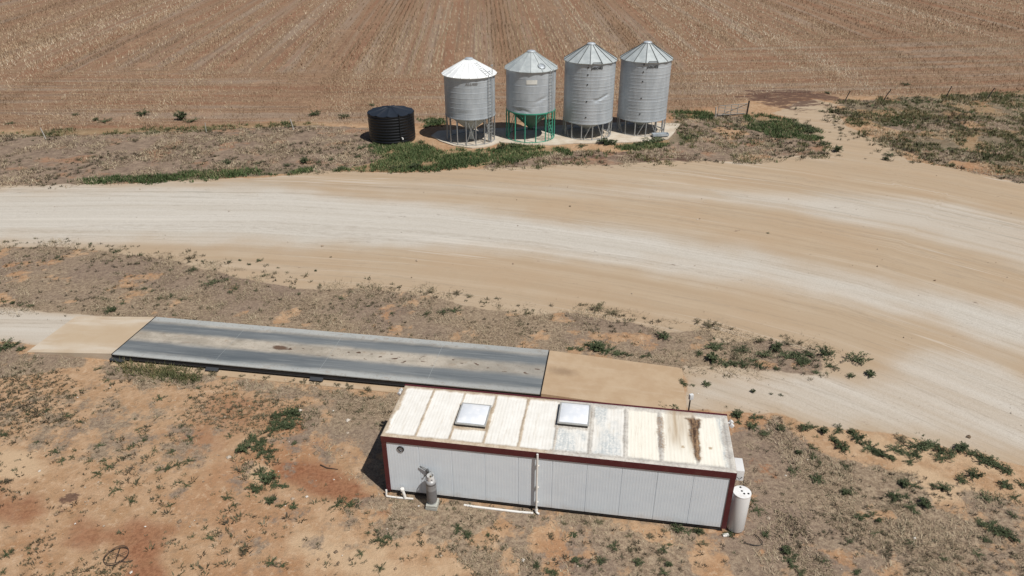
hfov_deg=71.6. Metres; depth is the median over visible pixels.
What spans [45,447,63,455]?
weed
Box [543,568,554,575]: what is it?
weed
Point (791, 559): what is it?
weed
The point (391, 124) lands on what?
water tank
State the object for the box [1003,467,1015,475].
weed
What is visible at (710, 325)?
weed
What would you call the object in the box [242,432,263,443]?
weed
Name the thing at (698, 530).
weed
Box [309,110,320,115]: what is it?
weed
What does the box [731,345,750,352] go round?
weed
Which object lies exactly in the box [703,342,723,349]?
weed
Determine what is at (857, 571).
weed
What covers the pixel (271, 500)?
weed
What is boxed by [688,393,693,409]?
marker post
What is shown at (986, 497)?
weed
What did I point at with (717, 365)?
weeds
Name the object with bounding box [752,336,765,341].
weed
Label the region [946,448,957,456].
weed
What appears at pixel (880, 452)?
weed
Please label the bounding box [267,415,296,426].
weed
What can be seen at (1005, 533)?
weed
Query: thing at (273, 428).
weed
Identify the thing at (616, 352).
weed
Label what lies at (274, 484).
weed
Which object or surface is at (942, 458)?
weed
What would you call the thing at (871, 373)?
weed
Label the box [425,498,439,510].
concrete block
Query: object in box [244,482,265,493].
weed
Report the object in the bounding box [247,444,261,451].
weed
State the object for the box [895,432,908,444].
weed
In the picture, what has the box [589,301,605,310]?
weed
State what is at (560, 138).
concrete pad
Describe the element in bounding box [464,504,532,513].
waste pipe
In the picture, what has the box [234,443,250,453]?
weed
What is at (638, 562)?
weed
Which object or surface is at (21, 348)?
weed
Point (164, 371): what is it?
dry green grass
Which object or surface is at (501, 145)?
weed
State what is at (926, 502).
weed
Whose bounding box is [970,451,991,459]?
weed
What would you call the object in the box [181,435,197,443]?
weed
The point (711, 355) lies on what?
weed
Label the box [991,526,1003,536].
weed
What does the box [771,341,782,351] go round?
weed
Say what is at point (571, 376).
concrete ramp
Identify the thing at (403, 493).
drain pipe
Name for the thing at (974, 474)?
weed
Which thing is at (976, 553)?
weed
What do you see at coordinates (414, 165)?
weed
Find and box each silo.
[442,57,496,145]
[505,50,557,142]
[563,42,617,139]
[616,41,672,136]
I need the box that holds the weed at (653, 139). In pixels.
[641,136,660,142]
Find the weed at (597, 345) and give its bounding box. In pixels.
[587,339,605,350]
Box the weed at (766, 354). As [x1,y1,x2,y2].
[754,350,774,358]
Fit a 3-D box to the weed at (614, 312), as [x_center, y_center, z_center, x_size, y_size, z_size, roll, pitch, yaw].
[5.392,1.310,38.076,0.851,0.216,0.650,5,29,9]
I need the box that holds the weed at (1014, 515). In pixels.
[1007,511,1020,518]
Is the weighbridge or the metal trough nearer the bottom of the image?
the weighbridge
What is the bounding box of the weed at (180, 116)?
[173,110,186,119]
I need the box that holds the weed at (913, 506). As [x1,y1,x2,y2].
[903,500,916,510]
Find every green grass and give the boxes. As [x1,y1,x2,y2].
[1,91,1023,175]
[67,109,823,184]
[110,357,204,386]
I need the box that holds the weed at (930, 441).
[924,439,939,447]
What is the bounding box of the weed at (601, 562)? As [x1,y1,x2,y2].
[591,555,609,564]
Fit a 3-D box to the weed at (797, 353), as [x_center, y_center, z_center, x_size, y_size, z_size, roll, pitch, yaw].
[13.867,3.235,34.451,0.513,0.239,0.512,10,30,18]
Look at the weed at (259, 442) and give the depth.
28.88 m
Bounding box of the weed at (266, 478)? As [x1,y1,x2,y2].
[259,470,280,484]
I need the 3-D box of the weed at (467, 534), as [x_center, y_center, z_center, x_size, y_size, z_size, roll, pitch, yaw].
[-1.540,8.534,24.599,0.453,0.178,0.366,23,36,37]
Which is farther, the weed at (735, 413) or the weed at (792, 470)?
the weed at (735, 413)
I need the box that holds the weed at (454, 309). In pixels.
[442,306,462,313]
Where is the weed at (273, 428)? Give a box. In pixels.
[263,419,285,435]
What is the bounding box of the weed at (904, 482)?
[897,477,912,487]
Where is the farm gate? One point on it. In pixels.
(731, 109)
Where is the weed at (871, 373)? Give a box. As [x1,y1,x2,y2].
[865,369,875,377]
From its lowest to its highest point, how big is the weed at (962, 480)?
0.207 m
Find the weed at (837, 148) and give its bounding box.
[833,145,842,151]
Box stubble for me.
[0,0,1023,134]
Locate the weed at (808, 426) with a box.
[798,421,811,431]
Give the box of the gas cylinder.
[426,473,436,504]
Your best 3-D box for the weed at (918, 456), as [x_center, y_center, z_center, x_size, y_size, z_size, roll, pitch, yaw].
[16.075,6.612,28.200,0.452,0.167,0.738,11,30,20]
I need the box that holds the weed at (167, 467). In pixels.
[158,460,172,470]
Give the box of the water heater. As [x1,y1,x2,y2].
[727,485,751,533]
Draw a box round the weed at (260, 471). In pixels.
[250,467,266,476]
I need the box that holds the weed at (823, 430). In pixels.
[819,425,829,433]
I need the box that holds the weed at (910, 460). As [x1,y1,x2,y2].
[901,458,916,465]
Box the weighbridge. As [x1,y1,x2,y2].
[109,316,548,396]
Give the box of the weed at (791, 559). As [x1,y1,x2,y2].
[782,552,799,566]
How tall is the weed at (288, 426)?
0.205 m
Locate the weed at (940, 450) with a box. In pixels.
[934,443,947,455]
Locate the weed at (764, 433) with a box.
[758,430,771,435]
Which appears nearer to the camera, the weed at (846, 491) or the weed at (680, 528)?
the weed at (680, 528)
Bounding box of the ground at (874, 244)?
[0,0,1023,575]
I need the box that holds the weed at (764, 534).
[761,530,770,537]
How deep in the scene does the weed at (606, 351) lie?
34.84 m
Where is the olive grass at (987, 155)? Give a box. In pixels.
[16,89,1023,182]
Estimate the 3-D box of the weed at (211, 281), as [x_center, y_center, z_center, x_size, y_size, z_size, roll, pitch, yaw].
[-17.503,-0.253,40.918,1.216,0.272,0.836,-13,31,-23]
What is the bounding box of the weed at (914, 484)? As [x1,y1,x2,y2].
[909,483,923,488]
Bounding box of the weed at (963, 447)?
[954,441,969,453]
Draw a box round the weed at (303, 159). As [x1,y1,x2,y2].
[299,157,308,162]
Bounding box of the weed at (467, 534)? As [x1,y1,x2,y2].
[461,529,471,538]
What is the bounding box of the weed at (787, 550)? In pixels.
[780,545,792,554]
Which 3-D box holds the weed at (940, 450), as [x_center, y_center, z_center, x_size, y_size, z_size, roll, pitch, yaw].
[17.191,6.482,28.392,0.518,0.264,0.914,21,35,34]
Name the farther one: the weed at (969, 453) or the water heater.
the weed at (969, 453)
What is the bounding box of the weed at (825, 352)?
[816,345,835,358]
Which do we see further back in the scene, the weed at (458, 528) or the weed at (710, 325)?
the weed at (710, 325)
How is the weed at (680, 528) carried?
on the ground at (874, 244)
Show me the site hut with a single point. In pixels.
(665, 465)
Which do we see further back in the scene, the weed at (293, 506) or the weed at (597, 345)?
the weed at (597, 345)
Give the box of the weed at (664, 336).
[655,330,670,339]
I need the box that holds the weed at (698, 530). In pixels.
[692,527,704,533]
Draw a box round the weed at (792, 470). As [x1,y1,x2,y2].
[788,465,801,476]
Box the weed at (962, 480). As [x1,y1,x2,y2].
[954,473,968,484]
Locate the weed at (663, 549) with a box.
[657,544,668,553]
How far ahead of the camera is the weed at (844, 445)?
28.55 m
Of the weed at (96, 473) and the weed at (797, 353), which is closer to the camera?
the weed at (96, 473)
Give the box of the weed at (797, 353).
[792,351,802,356]
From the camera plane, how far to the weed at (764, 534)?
24.61 m
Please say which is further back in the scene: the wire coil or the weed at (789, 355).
the weed at (789, 355)
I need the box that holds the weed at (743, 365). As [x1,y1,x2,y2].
[735,358,751,367]
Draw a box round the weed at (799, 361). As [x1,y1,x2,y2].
[795,357,808,364]
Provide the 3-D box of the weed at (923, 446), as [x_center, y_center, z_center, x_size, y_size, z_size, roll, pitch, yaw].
[16.453,6.325,28.610,0.947,0.298,0.898,-22,35,-35]
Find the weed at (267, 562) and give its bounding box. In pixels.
[260,555,277,566]
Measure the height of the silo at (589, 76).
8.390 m
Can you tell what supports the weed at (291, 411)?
on the ground at (874, 244)
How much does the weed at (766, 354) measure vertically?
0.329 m
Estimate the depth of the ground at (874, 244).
42.62 m
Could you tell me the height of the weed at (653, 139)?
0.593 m
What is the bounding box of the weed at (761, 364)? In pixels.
[752,361,764,368]
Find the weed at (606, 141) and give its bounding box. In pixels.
[596,138,614,144]
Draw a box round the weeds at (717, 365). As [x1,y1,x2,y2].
[245,337,1001,505]
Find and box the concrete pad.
[431,122,679,148]
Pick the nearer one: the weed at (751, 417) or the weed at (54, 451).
the weed at (54, 451)
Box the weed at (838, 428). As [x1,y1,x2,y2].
[833,423,844,433]
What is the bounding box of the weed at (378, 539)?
[370,528,392,547]
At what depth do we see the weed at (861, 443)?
28.84 m
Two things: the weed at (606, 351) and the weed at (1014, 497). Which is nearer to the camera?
the weed at (1014, 497)
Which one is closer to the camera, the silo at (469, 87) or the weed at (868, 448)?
the weed at (868, 448)
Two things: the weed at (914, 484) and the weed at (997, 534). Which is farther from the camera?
the weed at (914, 484)
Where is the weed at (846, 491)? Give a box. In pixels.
[840,488,852,494]
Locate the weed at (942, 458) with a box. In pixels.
[930,451,954,462]
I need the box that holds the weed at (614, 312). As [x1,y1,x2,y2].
[604,309,618,315]
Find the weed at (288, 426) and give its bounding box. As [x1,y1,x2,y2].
[276,420,300,429]
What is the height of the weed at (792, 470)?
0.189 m
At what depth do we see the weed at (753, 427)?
29.72 m
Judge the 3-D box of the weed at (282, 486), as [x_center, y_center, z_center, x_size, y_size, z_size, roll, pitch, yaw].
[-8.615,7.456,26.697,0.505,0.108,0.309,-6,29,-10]
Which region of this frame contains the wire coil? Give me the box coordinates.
[103,545,132,565]
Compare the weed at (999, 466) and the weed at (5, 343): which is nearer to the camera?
the weed at (999, 466)
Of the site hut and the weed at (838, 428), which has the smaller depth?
the site hut
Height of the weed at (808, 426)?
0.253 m
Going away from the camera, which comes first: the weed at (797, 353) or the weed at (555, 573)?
the weed at (555, 573)
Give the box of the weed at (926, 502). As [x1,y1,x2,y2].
[917,496,933,508]
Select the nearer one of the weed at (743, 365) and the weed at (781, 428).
the weed at (781, 428)
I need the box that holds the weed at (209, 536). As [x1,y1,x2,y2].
[203,531,219,541]
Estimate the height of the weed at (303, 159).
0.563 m
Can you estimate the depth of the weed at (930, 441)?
28.69 m
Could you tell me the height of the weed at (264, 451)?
0.196 m
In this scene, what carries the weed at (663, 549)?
on the ground at (874, 244)
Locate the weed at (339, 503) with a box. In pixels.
[327,497,343,512]
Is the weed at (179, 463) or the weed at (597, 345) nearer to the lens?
the weed at (179, 463)
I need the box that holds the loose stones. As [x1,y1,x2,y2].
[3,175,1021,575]
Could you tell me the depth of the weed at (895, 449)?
28.50 m
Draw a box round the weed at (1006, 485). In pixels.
[997,479,1016,488]
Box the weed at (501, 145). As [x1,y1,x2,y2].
[497,141,504,148]
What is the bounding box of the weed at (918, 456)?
[910,447,922,461]
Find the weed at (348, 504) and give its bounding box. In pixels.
[338,497,358,507]
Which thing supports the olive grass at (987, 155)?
on the ground at (874, 244)
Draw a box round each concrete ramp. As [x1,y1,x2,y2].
[27,316,153,359]
[541,351,685,409]
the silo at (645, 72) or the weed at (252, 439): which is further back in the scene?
the silo at (645, 72)
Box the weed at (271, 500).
[265,495,276,504]
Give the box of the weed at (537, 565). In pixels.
[532,560,539,569]
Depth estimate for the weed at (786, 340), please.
35.41 m
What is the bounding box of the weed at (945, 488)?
[934,481,952,492]
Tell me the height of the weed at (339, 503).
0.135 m
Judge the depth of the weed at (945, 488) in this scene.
26.55 m
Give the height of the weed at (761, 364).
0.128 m
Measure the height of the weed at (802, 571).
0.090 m
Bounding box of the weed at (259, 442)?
[253,437,266,447]
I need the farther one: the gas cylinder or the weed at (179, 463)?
the weed at (179, 463)
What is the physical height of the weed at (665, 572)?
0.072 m
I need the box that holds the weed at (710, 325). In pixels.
[703,319,719,328]
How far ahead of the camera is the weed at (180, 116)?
72.89 m
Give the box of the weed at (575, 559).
[571,557,579,563]
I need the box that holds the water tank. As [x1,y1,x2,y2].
[367,105,415,145]
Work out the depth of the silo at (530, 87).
63.89 m
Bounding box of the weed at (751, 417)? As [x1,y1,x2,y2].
[750,412,763,421]
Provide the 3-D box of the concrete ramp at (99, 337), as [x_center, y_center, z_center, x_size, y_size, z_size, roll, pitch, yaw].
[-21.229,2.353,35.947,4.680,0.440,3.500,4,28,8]
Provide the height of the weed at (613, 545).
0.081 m
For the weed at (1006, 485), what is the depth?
26.67 m
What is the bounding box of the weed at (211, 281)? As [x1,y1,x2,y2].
[202,279,217,286]
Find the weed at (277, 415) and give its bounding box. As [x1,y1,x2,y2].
[270,410,282,418]
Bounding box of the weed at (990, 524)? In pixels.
[978,520,1011,532]
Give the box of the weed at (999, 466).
[984,458,1012,473]
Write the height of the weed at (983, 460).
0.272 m
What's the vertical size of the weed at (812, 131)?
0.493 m
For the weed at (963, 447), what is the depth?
28.47 m
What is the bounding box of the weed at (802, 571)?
[796,568,806,575]
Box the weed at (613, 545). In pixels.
[607,540,619,549]
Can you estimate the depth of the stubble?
111.63 m
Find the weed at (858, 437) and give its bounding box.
[849,429,866,442]
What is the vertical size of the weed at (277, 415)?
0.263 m
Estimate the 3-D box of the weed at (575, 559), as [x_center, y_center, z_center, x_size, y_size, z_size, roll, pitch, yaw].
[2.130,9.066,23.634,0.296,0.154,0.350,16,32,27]
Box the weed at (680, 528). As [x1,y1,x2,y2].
[671,522,686,532]
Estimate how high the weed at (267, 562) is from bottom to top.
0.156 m
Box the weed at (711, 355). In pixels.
[705,351,719,364]
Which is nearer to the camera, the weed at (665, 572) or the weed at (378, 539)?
the weed at (665, 572)
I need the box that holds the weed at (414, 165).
[407,163,421,167]
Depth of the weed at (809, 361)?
33.94 m
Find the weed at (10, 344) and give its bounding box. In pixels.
[1,340,20,348]
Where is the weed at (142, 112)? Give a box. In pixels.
[134,108,149,115]
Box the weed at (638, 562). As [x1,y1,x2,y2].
[631,557,644,566]
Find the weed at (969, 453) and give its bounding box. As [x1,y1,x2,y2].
[966,448,977,457]
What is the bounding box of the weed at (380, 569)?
[372,562,385,574]
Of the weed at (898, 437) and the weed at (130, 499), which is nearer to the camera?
the weed at (130, 499)
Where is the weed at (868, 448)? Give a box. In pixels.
[861,440,879,454]
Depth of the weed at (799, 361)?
33.95 m
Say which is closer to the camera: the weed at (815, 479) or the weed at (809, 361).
the weed at (815, 479)
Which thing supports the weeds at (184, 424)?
on the ground at (874, 244)
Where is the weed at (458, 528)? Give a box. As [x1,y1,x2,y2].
[451,523,463,534]
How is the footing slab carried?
on the ground at (874, 244)
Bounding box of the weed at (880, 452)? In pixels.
[872,447,889,457]
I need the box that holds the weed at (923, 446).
[906,438,934,452]
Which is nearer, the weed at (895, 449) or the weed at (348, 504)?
the weed at (348, 504)
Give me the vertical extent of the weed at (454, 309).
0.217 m
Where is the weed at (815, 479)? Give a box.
[808,473,824,484]
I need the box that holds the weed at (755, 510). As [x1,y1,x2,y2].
[749,504,767,514]
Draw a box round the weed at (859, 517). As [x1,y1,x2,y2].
[854,512,865,520]
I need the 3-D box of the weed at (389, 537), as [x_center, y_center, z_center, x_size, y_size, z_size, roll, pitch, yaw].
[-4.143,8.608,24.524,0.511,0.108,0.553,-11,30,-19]
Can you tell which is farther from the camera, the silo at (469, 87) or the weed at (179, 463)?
the silo at (469, 87)
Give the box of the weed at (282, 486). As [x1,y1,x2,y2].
[278,482,288,488]
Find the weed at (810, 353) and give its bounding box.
[803,350,816,357]
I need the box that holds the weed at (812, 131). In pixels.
[805,127,818,132]
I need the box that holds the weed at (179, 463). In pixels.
[173,459,186,469]
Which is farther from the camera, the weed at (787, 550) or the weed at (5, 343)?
the weed at (5, 343)
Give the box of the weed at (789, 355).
[776,351,805,359]
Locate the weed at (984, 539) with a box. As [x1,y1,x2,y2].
[977,536,992,542]
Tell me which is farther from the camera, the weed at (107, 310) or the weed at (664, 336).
the weed at (107, 310)
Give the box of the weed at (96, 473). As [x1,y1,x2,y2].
[91,469,102,478]
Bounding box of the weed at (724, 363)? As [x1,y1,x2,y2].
[715,359,733,366]
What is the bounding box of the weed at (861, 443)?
[856,439,867,446]
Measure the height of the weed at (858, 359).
0.368 m
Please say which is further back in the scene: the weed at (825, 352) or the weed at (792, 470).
the weed at (825, 352)
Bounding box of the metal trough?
[651,132,668,136]
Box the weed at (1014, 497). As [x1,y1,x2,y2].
[1008,491,1021,502]
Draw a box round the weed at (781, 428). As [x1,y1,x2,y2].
[776,423,785,430]
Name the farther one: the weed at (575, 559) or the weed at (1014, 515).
the weed at (1014, 515)
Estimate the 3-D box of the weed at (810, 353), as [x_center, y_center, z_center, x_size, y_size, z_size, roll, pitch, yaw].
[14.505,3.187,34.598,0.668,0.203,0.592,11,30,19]
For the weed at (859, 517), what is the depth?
25.32 m
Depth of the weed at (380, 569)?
23.40 m
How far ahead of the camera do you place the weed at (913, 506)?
25.77 m
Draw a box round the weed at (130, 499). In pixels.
[127,496,136,506]
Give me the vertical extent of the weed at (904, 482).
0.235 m
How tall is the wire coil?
0.135 m
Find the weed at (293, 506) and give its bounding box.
[288,501,298,508]
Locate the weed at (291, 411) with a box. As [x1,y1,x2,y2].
[281,407,301,415]
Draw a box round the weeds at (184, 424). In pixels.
[0,94,1023,575]
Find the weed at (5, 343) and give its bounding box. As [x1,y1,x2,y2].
[0,337,13,351]
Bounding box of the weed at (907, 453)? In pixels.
[898,447,916,458]
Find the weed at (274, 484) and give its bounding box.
[270,480,278,487]
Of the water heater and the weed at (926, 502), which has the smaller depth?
the water heater
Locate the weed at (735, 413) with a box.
[730,408,743,418]
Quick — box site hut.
[380,384,744,529]
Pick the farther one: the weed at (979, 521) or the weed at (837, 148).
the weed at (837, 148)
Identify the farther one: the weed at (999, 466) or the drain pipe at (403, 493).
the weed at (999, 466)
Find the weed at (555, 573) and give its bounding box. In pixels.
[549,569,559,575]
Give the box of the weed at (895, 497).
[886,490,905,502]
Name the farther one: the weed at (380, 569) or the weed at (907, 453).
the weed at (907, 453)
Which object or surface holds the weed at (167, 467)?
on the ground at (874, 244)
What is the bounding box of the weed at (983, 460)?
[977,453,998,466]
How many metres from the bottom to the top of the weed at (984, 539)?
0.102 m
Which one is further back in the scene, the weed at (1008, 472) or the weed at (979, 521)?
the weed at (1008, 472)
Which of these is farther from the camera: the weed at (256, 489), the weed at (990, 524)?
the weed at (256, 489)
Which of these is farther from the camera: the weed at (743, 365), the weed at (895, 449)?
the weed at (743, 365)
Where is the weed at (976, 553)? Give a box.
[972,549,985,560]
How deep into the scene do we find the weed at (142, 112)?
74.46 m
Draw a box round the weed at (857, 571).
[852,568,862,575]
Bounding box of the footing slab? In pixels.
[110,360,404,392]
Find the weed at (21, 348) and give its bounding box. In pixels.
[15,346,26,351]
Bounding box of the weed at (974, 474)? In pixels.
[965,466,985,478]
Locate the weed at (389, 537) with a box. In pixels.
[385,531,396,542]
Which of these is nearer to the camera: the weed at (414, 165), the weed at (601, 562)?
the weed at (601, 562)
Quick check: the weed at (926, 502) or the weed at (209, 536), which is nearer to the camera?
the weed at (209, 536)
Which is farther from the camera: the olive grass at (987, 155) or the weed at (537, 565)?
the olive grass at (987, 155)
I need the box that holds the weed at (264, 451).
[254,443,277,459]
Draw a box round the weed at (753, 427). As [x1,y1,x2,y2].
[747,421,759,429]
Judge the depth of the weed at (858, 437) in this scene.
29.08 m
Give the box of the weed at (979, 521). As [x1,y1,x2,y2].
[975,517,987,528]
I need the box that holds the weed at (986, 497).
[974,489,993,502]
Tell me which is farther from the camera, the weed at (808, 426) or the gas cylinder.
the weed at (808, 426)
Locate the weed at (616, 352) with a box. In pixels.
[611,349,625,355]
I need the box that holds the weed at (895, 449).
[886,444,905,455]
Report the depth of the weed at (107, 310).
38.28 m
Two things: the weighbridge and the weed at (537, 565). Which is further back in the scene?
the weighbridge
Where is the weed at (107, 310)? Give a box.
[102,305,115,314]
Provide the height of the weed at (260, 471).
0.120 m
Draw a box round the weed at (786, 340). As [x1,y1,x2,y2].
[781,338,796,344]
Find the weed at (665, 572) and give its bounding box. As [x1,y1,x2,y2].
[658,567,669,575]
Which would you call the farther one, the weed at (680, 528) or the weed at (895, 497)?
the weed at (895, 497)
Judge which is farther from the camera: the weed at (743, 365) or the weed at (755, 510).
the weed at (743, 365)
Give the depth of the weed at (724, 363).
33.89 m
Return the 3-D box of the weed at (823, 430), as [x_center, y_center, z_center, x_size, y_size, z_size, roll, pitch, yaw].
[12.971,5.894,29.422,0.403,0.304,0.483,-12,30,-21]
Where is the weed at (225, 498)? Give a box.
[221,492,235,499]
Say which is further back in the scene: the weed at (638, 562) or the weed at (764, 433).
the weed at (764, 433)
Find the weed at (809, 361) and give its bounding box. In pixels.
[800,356,813,363]
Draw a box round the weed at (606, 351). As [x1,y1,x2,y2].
[594,344,615,354]
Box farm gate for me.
[717,103,747,114]
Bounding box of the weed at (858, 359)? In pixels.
[842,351,869,364]
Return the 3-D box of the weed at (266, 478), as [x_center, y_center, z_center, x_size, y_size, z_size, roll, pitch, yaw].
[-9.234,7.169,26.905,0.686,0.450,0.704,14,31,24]
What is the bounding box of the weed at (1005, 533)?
[997,524,1020,543]
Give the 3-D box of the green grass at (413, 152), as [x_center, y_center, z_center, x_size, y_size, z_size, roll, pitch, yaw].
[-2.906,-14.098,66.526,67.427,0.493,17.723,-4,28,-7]
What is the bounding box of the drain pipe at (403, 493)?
[385,487,413,499]
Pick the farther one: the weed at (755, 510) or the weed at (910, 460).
the weed at (910, 460)
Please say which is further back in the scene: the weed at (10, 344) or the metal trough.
the metal trough
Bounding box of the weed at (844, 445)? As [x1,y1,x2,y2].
[835,439,849,452]
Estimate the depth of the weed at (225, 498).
26.18 m
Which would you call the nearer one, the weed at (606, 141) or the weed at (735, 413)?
the weed at (735, 413)

